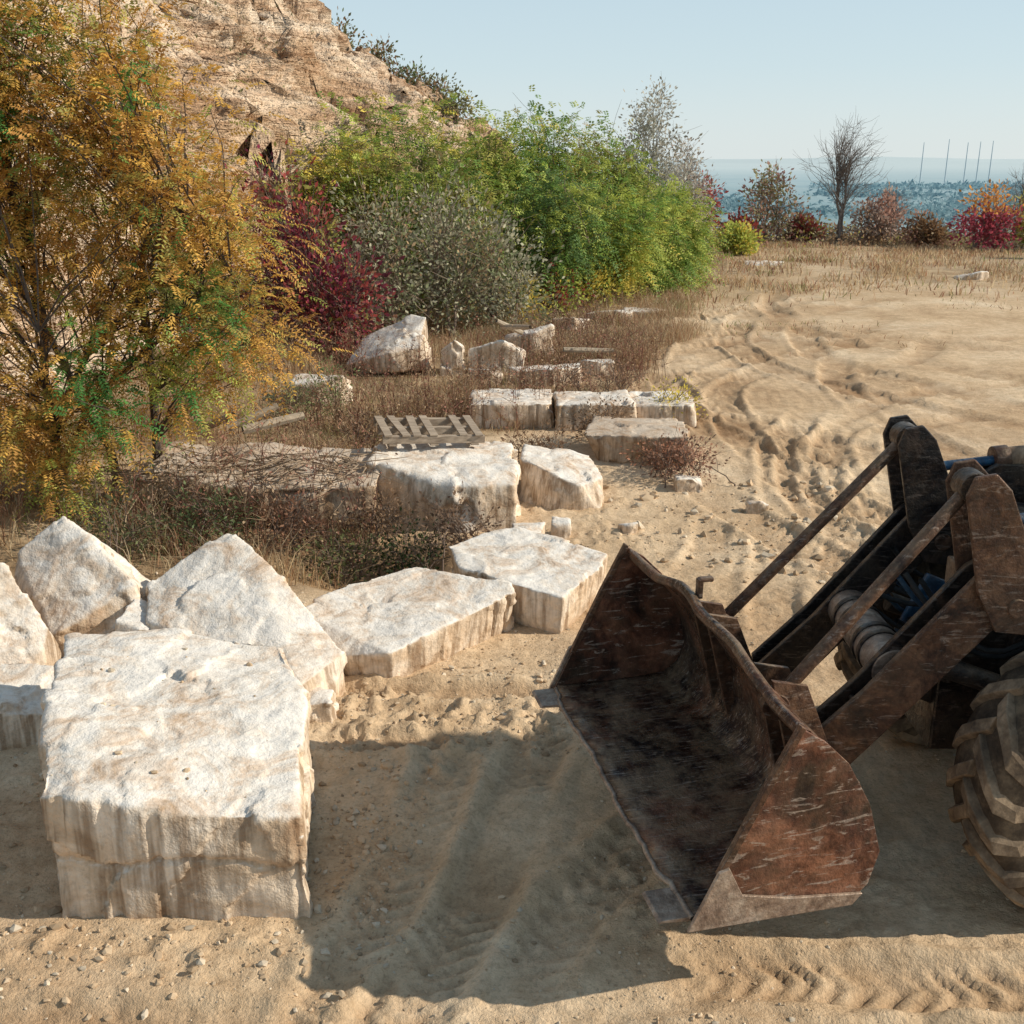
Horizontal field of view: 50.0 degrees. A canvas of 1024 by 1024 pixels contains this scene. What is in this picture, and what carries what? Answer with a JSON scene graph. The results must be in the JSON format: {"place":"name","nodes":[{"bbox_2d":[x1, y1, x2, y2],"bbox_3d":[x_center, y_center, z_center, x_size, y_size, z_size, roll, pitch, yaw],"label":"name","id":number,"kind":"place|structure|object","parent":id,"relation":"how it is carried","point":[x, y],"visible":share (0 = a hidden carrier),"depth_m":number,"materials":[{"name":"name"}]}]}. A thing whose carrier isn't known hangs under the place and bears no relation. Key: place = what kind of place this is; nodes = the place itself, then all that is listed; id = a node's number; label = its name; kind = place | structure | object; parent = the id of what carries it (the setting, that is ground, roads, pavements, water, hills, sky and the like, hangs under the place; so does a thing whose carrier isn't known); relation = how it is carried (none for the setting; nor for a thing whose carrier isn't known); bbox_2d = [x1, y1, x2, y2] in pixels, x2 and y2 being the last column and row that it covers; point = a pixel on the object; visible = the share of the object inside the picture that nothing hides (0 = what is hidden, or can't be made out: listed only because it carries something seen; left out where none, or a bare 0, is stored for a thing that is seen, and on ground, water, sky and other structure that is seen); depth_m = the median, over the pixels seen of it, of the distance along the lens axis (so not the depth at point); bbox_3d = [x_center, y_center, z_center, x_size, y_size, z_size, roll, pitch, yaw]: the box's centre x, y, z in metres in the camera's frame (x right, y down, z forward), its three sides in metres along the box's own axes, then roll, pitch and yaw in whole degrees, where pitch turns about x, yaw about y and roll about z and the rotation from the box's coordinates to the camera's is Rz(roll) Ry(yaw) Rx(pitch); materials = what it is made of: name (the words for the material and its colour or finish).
{"place":"outdoors","nodes":[
{"label":"outdoors","id":0,"kind":"place"},
{"bbox_2d":[0,0,570,409],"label":"hillside","id":1,"kind":"structure","parent":0,"point":[299,107],"depth_m":28.63,"materials":[{"name":"stone"}]},
{"bbox_2d":[60,466,177,564],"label":"weed bush","id":2,"kind":"object","parent":1,"relation":"on","point":[144,543],"visible":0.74,"depth_m":11.12,"materials":[{"name":"brown plant"}]},
{"bbox_2d":[109,447,229,541],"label":"weed bush","id":3,"kind":"object","parent":1,"relation":"on","point":[176,486],"visible":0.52,"depth_m":11.94,"materials":[{"name":"brown plant"}]},
{"bbox_2d":[160,479,279,552],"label":"weed bush","id":4,"kind":"object","parent":1,"relation":"on","point":[197,506],"visible":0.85,"depth_m":11.54,"materials":[{"name":"brown plant"}]},
{"bbox_2d":[35,0,514,340],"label":"hillside scrub","id":5,"kind":"object","parent":1,"relation":"on","point":[248,41],"visible":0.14,"depth_m":29.93,"materials":[{"name":"green plant"}]},
{"bbox_2d":[215,138,351,334],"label":"crimson smoke bush","id":6,"kind":"object","parent":1,"relation":"on","point":[265,188],"visible":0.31,"depth_m":23.03,"materials":[{"name":"red plant"}]},
{"bbox_2d":[229,166,386,353],"bbox_3d":[-4.059,-5.036,22.549,2.992,4.102,3.010,8,20,23],"label":"crimson smoke bush","id":7,"kind":"object","parent":1,"relation":"on","point":[319,236],"visible":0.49,"depth_m":22.46,"materials":[{"name":"red plant"}]},
{"bbox_2d":[262,226,411,361],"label":"crimson smoke bush","id":8,"kind":"object","parent":1,"relation":"on","point":[349,306],"visible":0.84,"depth_m":22.08,"materials":[{"name":"red plant"}]},
{"bbox_2d":[276,91,428,272],"bbox_3d":[-4.860,-8.372,28.746,5.104,5.021,4.322,-5,19,-15],"label":"green sumac bush","id":9,"kind":"object","parent":1,"relation":"on","point":[341,154],"visible":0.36,"depth_m":27.93,"materials":[{"name":"green plant"}]},
{"bbox_2d":[316,124,442,302],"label":"green sumac bush","id":10,"kind":"object","parent":1,"relation":"on","point":[392,175],"visible":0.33,"depth_m":27.59,"materials":[{"name":"green plant"}]},
{"bbox_2d":[362,33,402,71],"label":"crest shrub","id":11,"kind":"object","parent":1,"relation":"on","point":[377,54],"visible":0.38,"depth_m":41.41,"materials":[{"name":"green plant"}]},
{"bbox_2d":[386,56,429,85],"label":"crest shrub","id":12,"kind":"object","parent":1,"relation":"on","point":[406,69],"visible":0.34,"depth_m":41.89,"materials":[{"name":"green plant"}]},
{"bbox_2d":[345,89,507,264],"bbox_3d":[-2.560,-8.839,30.771,5.143,5.684,4.920,0,18,0],"label":"green sumac bush","id":13,"kind":"object","parent":1,"relation":"on","point":[422,159],"visible":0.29,"depth_m":29.98,"materials":[{"name":"green plant"}]},
{"bbox_2d":[407,61,455,98],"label":"crest shrub","id":14,"kind":"object","parent":1,"relation":"on","point":[434,84],"visible":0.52,"depth_m":41.72,"materials":[{"name":"green plant"}]},
{"bbox_2d":[429,80,477,123],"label":"crest shrub","id":15,"kind":"object","parent":1,"relation":"on","point":[460,108],"visible":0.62,"depth_m":41.19,"materials":[{"name":"green plant"}]},
{"bbox_2d":[410,90,546,290],"bbox_3d":[-0.902,-8.897,31.506,5.147,5.981,4.400,-13,22,-34],"label":"green sumac bush","id":16,"kind":"object","parent":1,"relation":"on","point":[490,167],"visible":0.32,"depth_m":30.80,"materials":[{"name":"green plant"}]},
{"bbox_2d":[477,85,619,282],"bbox_3d":[1.188,-9.378,32.729,5.214,6.169,4.331,0,18,0],"label":"green sumac bush","id":17,"kind":"object","parent":1,"relation":"on","point":[550,156],"visible":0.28,"depth_m":31.75,"materials":[{"name":"green plant"}]},
{"bbox_2d":[514,100,635,279],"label":"green sumac bush","id":18,"kind":"object","parent":1,"relation":"on","point":[589,127],"visible":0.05,"depth_m":34.76,"materials":[{"name":"green plant"}]},
{"bbox_2d":[687,168,729,249],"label":"rust red tree","id":19,"kind":"object","parent":1,"relation":"on","point":[708,192],"visible":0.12,"depth_m":47.86,"materials":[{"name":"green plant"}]},
{"bbox_2d":[0,280,714,589],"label":"dry grass","id":20,"kind":"structure","parent":0,"point":[677,308],"depth_m":18.31,"materials":[{"name":"beige plant"}]},
{"bbox_2d":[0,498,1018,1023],"bbox_3d":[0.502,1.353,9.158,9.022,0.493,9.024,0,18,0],"label":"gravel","id":21,"kind":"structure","parent":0,"point":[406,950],"depth_m":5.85,"materials":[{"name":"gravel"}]},
{"bbox_2d":[0,157,1023,1023],"bbox_3d":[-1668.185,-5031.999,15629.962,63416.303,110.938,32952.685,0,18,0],"label":"ground","id":22,"kind":"structure","parent":0,"point":[924,935],"depth_m":7.13,"materials":[{"name":"sand"}]},
{"bbox_2d":[0,663,53,750],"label":"limestone boulder","id":23,"kind":"object","parent":22,"relation":"on","point":[23,687],"visible":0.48,"depth_m":7.80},
{"bbox_2d":[0,562,60,665],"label":"limestone boulder","id":24,"kind":"object","parent":22,"relation":"on","point":[26,636],"visible":0.59,"depth_m":8.50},
{"bbox_2d":[14,516,150,657],"bbox_3d":[-3.601,0.658,9.338,1.229,1.138,1.152,0,18,0],"label":"limestone boulder","id":25,"kind":"object","parent":22,"relation":"on","point":[70,576],"visible":0.62,"depth_m":9.09,"materials":[{"name":"stone"}]},
{"bbox_2d":[115,598,149,631],"bbox_3d":[-2.960,1.102,8.835,0.404,0.632,0.675,0,18,0],"label":"limestone boulder","id":26,"kind":"object","parent":22,"relation":"on","point":[132,617],"visible":0.14,"depth_m":8.75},
{"bbox_2d":[38,628,315,920],"bbox_3d":[-2.059,1.583,6.897,1.630,0.998,2.460,-4,18,-13],"label":"limestone block","id":27,"kind":"object","parent":22,"relation":"on","point":[127,837],"depth_m":6.08,"materials":[{"name":"stone"}]},
{"bbox_2d":[0,0,356,537],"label":"autumn robinia tree","id":28,"kind":"object","parent":22,"relation":"on","point":[131,142],"visible":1,"depth_m":11.41,"materials":[{"name":"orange plant"}]},
{"bbox_2d":[146,534,347,696],"bbox_3d":[-2.239,0.903,8.839,1.335,1.000,2.253,-10,21,-28],"label":"limestone block","id":29,"kind":"object","parent":22,"relation":"on","point":[231,587],"depth_m":8.73,"materials":[{"name":"stone"}]},
{"bbox_2d":[133,441,380,530],"bbox_3d":[-2.860,-0.266,12.984,2.879,0.859,1.678,0,18,0],"label":"earthy stone ledge","id":30,"kind":"object","parent":22,"relation":"on","point":[333,499],"visible":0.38,"depth_m":12.38,"materials":[{"name":"brown stone"}]},
{"bbox_2d":[52,419,406,509],"bbox_3d":[-3.124,-0.385,12.636,3.876,1.195,1.950,0,18,0],"label":"brush pile","id":31,"kind":"object","parent":30,"relation":"on","point":[298,460],"visible":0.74,"depth_m":12.47,"materials":[{"name":"brown plant"}]},
{"bbox_2d":[251,365,324,425],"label":"weed bush","id":32,"kind":"object","parent":22,"relation":"on","point":[286,401],"visible":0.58,"depth_m":17.04,"materials":[{"name":"brown plant"}]},
{"bbox_2d":[0,637,578,1023],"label":"stone rubble","id":33,"kind":"object","parent":22,"relation":"on","point":[158,956],"visible":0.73,"depth_m":6.24,"materials":[{"name":"stone"}]},
{"bbox_2d":[238,484,340,555],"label":"weed bush","id":34,"kind":"object","parent":22,"relation":"on","point":[292,523],"visible":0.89,"depth_m":11.71,"materials":[{"name":"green plant"}]},
{"bbox_2d":[287,374,352,406],"bbox_3d":[-3.271,-2.043,18.663,1.068,0.659,0.777,0,18,0],"label":"limestone boulder","id":35,"kind":"object","parent":22,"relation":"on","point":[312,379],"visible":0.24,"depth_m":18.37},
{"bbox_2d":[309,687,338,723],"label":"limestone boulder","id":36,"kind":"object","parent":22,"relation":"on","point":[324,703],"visible":0.41,"depth_m":8.05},
{"bbox_2d":[301,347,359,423],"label":"weed bush","id":37,"kind":"object","parent":22,"relation":"on","point":[325,392],"visible":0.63,"depth_m":17.42,"materials":[{"name":"brown plant"}]},
{"bbox_2d":[278,518,396,586],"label":"weed bush","id":38,"kind":"object","parent":22,"relation":"on","point":[339,560],"visible":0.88,"depth_m":11.54,"materials":[{"name":"brown plant"}]},
{"bbox_2d":[331,397,396,448],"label":"weed bush","id":39,"kind":"object","parent":22,"relation":"on","point":[354,429],"visible":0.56,"depth_m":14.97,"materials":[{"name":"brown plant"}]},
{"bbox_2d":[329,473,425,560],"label":"weed bush","id":40,"kind":"object","parent":22,"relation":"on","point":[397,516],"visible":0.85,"depth_m":11.94,"materials":[{"name":"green plant"}]},
{"bbox_2d":[315,161,450,337],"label":"silver willow shrub","id":41,"kind":"object","parent":22,"relation":"on","point":[381,249],"visible":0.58,"depth_m":24.33,"materials":[{"name":"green plant"}]},
{"bbox_2d":[105,289,671,576],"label":"dry weeds","id":42,"kind":"object","parent":22,"relation":"on","point":[523,378],"visible":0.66,"depth_m":17.13,"materials":[{"name":"brown plant"}]},
{"bbox_2d":[346,314,432,373],"bbox_3d":[-2.408,-3.214,21.417,1.659,1.132,1.182,0,18,0],"label":"limestone boulder","id":43,"kind":"object","parent":22,"relation":"on","point":[412,324],"depth_m":21.22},
{"bbox_2d":[345,505,461,581],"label":"weed bush","id":44,"kind":"object","parent":22,"relation":"on","point":[402,555],"visible":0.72,"depth_m":11.59,"materials":[{"name":"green plant"}]},
{"bbox_2d":[205,319,613,433],"bbox_3d":[-1.375,-2.328,18.011,1.971,0.675,9.812,11,21,30],"label":"broken log","id":45,"kind":"object","parent":22,"relation":"on","point":[517,328],"visible":0.84,"depth_m":14.03,"materials":[{"name":"grey plant"}]},
{"bbox_2d":[306,567,515,677],"bbox_3d":[-0.914,0.958,9.464,1.154,0.568,1.703,17,24,41],"label":"limestone slab","id":46,"kind":"object","parent":22,"relation":"on","point":[405,622],"depth_m":9.22,"materials":[{"name":"stone"}]},
{"bbox_2d":[365,434,520,532],"bbox_3d":[-0.787,-0.337,13.141,1.847,0.834,2.022,0,18,0],"label":"limestone block","id":47,"kind":"object","parent":22,"relation":"on","point":[491,471],"depth_m":12.53,"materials":[{"name":"stone"}]},
{"bbox_2d":[373,415,484,445],"bbox_3d":[-1.045,-1.018,13.652,1.255,0.138,0.981,-2,20,-15],"label":"wooden pallet","id":48,"kind":"object","parent":47,"relation":"on","point":[392,430],"visible":1,"depth_m":13.51,"materials":[{"name":"grey wood"}]},
{"bbox_2d":[363,152,536,339],"bbox_3d":[-1.562,-5.948,25.342,4.376,4.513,3.697,0,18,0],"label":"silver willow shrub","id":49,"kind":"object","parent":22,"relation":"on","point":[444,255],"visible":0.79,"depth_m":25.16,"materials":[{"name":"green plant"}]},
{"bbox_2d":[372,134,530,317],"bbox_3d":[-1.601,-6.997,27.694,4.290,4.840,4.061,0,18,0],"label":"green sumac bush","id":50,"kind":"object","parent":22,"relation":"on","point":[452,186],"visible":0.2,"depth_m":27.30,"materials":[{"name":"green plant"}]},
{"bbox_2d":[440,340,464,375],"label":"limestone boulder","id":51,"kind":"object","parent":22,"relation":"on","point":[453,349],"visible":0.71,"depth_m":21.09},
{"bbox_2d":[407,479,507,570],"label":"weed bush","id":52,"kind":"object","parent":22,"relation":"on","point":[447,526],"visible":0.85,"depth_m":11.66,"materials":[{"name":"brown plant"}]},
{"bbox_2d":[447,349,509,388],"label":"weed bush","id":53,"kind":"object","parent":22,"relation":"on","point":[474,367],"visible":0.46,"depth_m":19.52,"materials":[{"name":"brown plant"}]},
{"bbox_2d":[420,197,566,333],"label":"silver willow shrub","id":54,"kind":"object","parent":22,"relation":"on","point":[506,282],"visible":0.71,"depth_m":25.90,"materials":[{"name":"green plant"}]},
{"bbox_2d":[468,340,525,372],"bbox_3d":[-0.288,-3.056,21.602,1.136,0.789,0.924,0,18,0],"label":"limestone boulder","id":55,"kind":"object","parent":22,"relation":"on","point":[485,351],"visible":0.55,"depth_m":21.20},
{"bbox_2d":[469,388,554,428],"bbox_3d":[0.004,-1.631,17.516,1.410,0.536,1.320,0,18,0],"label":"drilled limestone block","id":56,"kind":"object","parent":22,"relation":"on","point":[537,410],"depth_m":16.95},
{"bbox_2d":[450,102,574,280],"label":"green sumac bush","id":57,"kind":"object","parent":22,"relation":"on","point":[521,132],"visible":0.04,"depth_m":33.44,"materials":[{"name":"green plant"}]},
{"bbox_2d":[449,527,607,633],"bbox_3d":[0.125,0.655,10.336,1.499,0.566,1.253,13,22,36],"label":"limestone slab","id":58,"kind":"object","parent":22,"relation":"on","point":[556,581],"depth_m":10.03,"materials":[{"name":"stone"}]},
{"bbox_2d":[504,324,554,361],"bbox_3d":[0.369,-3.467,22.709,1.083,0.901,0.774,0,18,0],"label":"limestone boulder","id":59,"kind":"object","parent":22,"relation":"on","point":[528,336],"visible":0.43,"depth_m":22.40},
{"bbox_2d":[496,418,581,463],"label":"weed bush","id":60,"kind":"object","parent":22,"relation":"on","point":[537,441],"visible":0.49,"depth_m":14.81,"materials":[{"name":"brown plant"}]},
{"bbox_2d":[507,363,581,386],"bbox_3d":[0.616,-2.536,20.565,1.429,0.489,0.992,0,18,0],"label":"limestone boulder","id":61,"kind":"object","parent":22,"relation":"on","point":[539,371],"visible":0.3,"depth_m":20.19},
{"bbox_2d":[478,150,638,320],"bbox_3d":[1.093,-7.168,29.259,4.547,4.705,3.917,0,18,0],"label":"green sumac bush","id":62,"kind":"object","parent":22,"relation":"on","point":[575,244],"visible":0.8,"depth_m":28.57,"materials":[{"name":"green plant"}]},
{"bbox_2d":[519,444,603,509],"bbox_3d":[0.602,-0.378,13.586,1.061,0.663,1.312,0,18,0],"label":"limestone block","id":63,"kind":"object","parent":22,"relation":"on","point":[558,478],"depth_m":13.19,"materials":[{"name":"stone"}]},
{"bbox_2d":[551,516,571,538],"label":"limestone boulder","id":64,"kind":"object","parent":22,"relation":"on","point":[561,527],"visible":0.63,"depth_m":12.05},
{"bbox_2d":[534,258,594,316],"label":"yellow weed bush","id":65,"kind":"object","parent":22,"relation":"on","point":[564,292],"visible":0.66,"depth_m":28.46,"materials":[{"name":"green plant"}]},
{"bbox_2d":[549,348,608,392],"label":"weed bush","id":66,"kind":"object","parent":22,"relation":"on","point":[574,369],"visible":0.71,"depth_m":19.23,"materials":[{"name":"brown plant"}]},
{"bbox_2d":[553,389,636,430],"bbox_3d":[1.317,-1.588,17.342,1.383,0.577,1.312,0,18,0],"label":"drilled limestone block","id":67,"kind":"object","parent":22,"relation":"on","point":[567,401],"depth_m":16.82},
{"bbox_2d":[569,260,623,308],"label":"yellow weed bush","id":68,"kind":"object","parent":22,"relation":"on","point":[594,280],"visible":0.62,"depth_m":29.90,"materials":[{"name":"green plant"}]},
{"bbox_2d":[578,359,614,377],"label":"limestone boulder","id":69,"kind":"object","parent":22,"relation":"on","point":[598,363],"visible":0.47,"depth_m":21.20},
{"bbox_2d":[560,392,637,442],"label":"weed bush","id":70,"kind":"object","parent":22,"relation":"on","point":[604,412],"visible":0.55,"depth_m":16.04,"materials":[{"name":"brown plant"}]},
{"bbox_2d":[535,105,680,284],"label":"green sumac bush","id":71,"kind":"object","parent":22,"relation":"on","point":[606,154],"visible":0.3,"depth_m":33.01,"materials":[{"name":"green plant"}]},
{"bbox_2d":[532,159,686,303],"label":"green sumac bush","id":72,"kind":"object","parent":22,"relation":"on","point":[635,237],"visible":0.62,"depth_m":30.42,"materials":[{"name":"green plant"}]},
{"bbox_2d":[578,350,648,391],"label":"weed bush","id":73,"kind":"object","parent":22,"relation":"on","point":[624,378],"visible":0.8,"depth_m":18.77,"materials":[{"name":"brown plant"}]},
{"bbox_2d":[583,416,689,465],"bbox_3d":[1.752,-0.953,15.349,1.446,0.574,1.339,3,18,8],"label":"limestone slab","id":74,"kind":"object","parent":22,"relation":"on","point":[607,437],"depth_m":14.91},
{"bbox_2d":[584,138,707,290],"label":"green sumac bush","id":75,"kind":"object","parent":22,"relation":"on","point":[646,177],"visible":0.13,"depth_m":33.64,"materials":[{"name":"green plant"}]},
{"bbox_2d":[628,391,696,427],"bbox_3d":[2.346,-1.608,17.545,1.079,0.488,1.258,0,18,0],"label":"drilled limestone block","id":76,"kind":"object","parent":22,"relation":"on","point":[647,407],"depth_m":16.99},
{"bbox_2d":[605,75,720,225],"bbox_3d":[4.695,-11.212,37.189,4.734,6.998,3.614,0,18,0],"label":"grey leaved tree","id":77,"kind":"object","parent":22,"relation":"on","point":[642,127],"visible":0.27,"depth_m":36.72,"materials":[{"name":"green plant"}]},
{"bbox_2d":[619,423,711,478],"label":"weed bush","id":78,"kind":"object","parent":22,"relation":"on","point":[663,452],"visible":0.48,"depth_m":14.42,"materials":[{"name":"brown plant"}]},
{"bbox_2d":[604,193,728,297],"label":"green sumac bush","id":79,"kind":"object","parent":22,"relation":"on","point":[675,239],"visible":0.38,"depth_m":32.68,"materials":[{"name":"green plant"}]},
{"bbox_2d":[637,369,707,419],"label":"weed bush","id":80,"kind":"object","parent":22,"relation":"on","point":[675,395],"visible":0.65,"depth_m":17.24,"materials":[{"name":"yellow plant"}]},
{"bbox_2d":[673,475,702,492],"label":"limestone boulder","id":81,"kind":"object","parent":22,"relation":"on","point":[682,483],"visible":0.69,"depth_m":13.64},
{"bbox_2d":[641,429,735,487],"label":"weed bush","id":82,"kind":"object","parent":22,"relation":"on","point":[691,459],"visible":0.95,"depth_m":13.99,"materials":[{"name":"brown plant"}]},
{"bbox_2d":[641,173,737,288],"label":"green sumac bush","id":83,"kind":"object","parent":22,"relation":"on","point":[694,227],"visible":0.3,"depth_m":34.43,"materials":[{"name":"green plant"}]},
{"bbox_2d":[661,131,726,259],"bbox_3d":[6.199,-11.349,40.370,3.023,5.058,2.968,10,21,29],"label":"grey leaved tree","id":84,"kind":"object","parent":22,"relation":"on","point":[690,177],"visible":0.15,"depth_m":39.91,"materials":[{"name":"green plant"}]},
{"bbox_2d":[600,477,851,583],"bbox_3d":[2.500,0.153,12.408,3.025,0.223,3.558,0,18,0],"label":"stone rubble","id":85,"kind":"object","parent":22,"relation":"on","point":[771,554],"visible":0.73,"depth_m":12.46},
{"bbox_2d":[705,216,767,256],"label":"yellow bush","id":86,"kind":"object","parent":22,"relation":"on","point":[743,240],"visible":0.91,"depth_m":45.40,"materials":[{"name":"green plant"}]},
{"bbox_2d":[716,207,764,243],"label":"dull red bush","id":87,"kind":"object","parent":22,"relation":"on","point":[741,219],"visible":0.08,"depth_m":50.26,"materials":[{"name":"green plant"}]},
{"bbox_2d":[746,500,768,513],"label":"limestone boulder","id":88,"kind":"object","parent":22,"relation":"on","point":[755,507],"visible":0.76,"depth_m":12.94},
{"bbox_2d":[735,158,809,244],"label":"mixed autumn tree","id":89,"kind":"object","parent":22,"relation":"on","point":[768,191],"visible":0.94,"depth_m":50.69,"materials":[{"name":"brown plant"}]},
{"bbox_2d":[532,415,1023,932],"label":"wheel loader","id":90,"kind":"object","parent":22,"relation":"on","point":[722,759],"visible":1,"depth_m":6.12,"materials":[{"name":"metal"}]},
{"bbox_2d":[775,206,832,242],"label":"dull red bush","id":91,"kind":"object","parent":22,"relation":"on","point":[800,220],"visible":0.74,"depth_m":51.99,"materials":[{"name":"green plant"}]},
{"bbox_2d":[639,284,1021,352],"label":"sparse grass tufts","id":92,"kind":"object","parent":22,"relation":"on","point":[826,320],"visible":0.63,"depth_m":27.27,"materials":[{"name":"beige plant"}]},
{"bbox_2d":[649,178,1023,234],"bbox_3d":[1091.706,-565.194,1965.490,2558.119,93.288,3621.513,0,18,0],"label":"valley woodland","id":93,"kind":"object","parent":22,"relation":"on","point":[730,203],"visible":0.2,"depth_m":2410.82,"materials":[{"name":"green plant"}]},
{"bbox_2d":[793,113,893,242],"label":"bare tree","id":94,"kind":"object","parent":22,"relation":"on","point":[841,178],"visible":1,"depth_m":50.57,"materials":[{"name":"brown plant"}]},
{"bbox_2d":[709,217,1023,250],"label":"rim scrub","id":95,"kind":"object","parent":22,"relation":"on","point":[833,235],"visible":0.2,"depth_m":51.44,"materials":[{"name":"brown plant"}]},
{"bbox_2d":[845,182,916,243],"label":"dull red bush","id":96,"kind":"object","parent":22,"relation":"on","point":[876,214],"visible":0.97,"depth_m":50.88,"materials":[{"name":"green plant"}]},
{"bbox_2d":[893,202,958,247],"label":"dull red bush","id":97,"kind":"object","parent":22,"relation":"on","point":[938,229],"visible":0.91,"depth_m":50.08,"materials":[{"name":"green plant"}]},
{"bbox_2d":[946,178,1023,250],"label":"flame red bush","id":98,"kind":"object","parent":22,"relation":"on","point":[989,229],"visible":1,"depth_m":47.48,"materials":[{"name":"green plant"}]},
{"bbox_2d":[996,189,1023,252],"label":"olive bush","id":99,"kind":"object","parent":22,"relation":"on","point":[1019,235],"visible":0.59,"depth_m":48.24,"materials":[{"name":"green plant"}]},
{"bbox_2d":[319,0,1023,158],"label":"sky","id":100,"kind":"structure","parent":0,"point":[762,79],"materials":[{"name":"blue"}]},
{"bbox_2d":[582,234,1023,307],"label":"field grass","id":101,"kind":"structure","parent":0,"point":[945,251],"depth_m":39.02,"materials":[{"name":"beige plant"}]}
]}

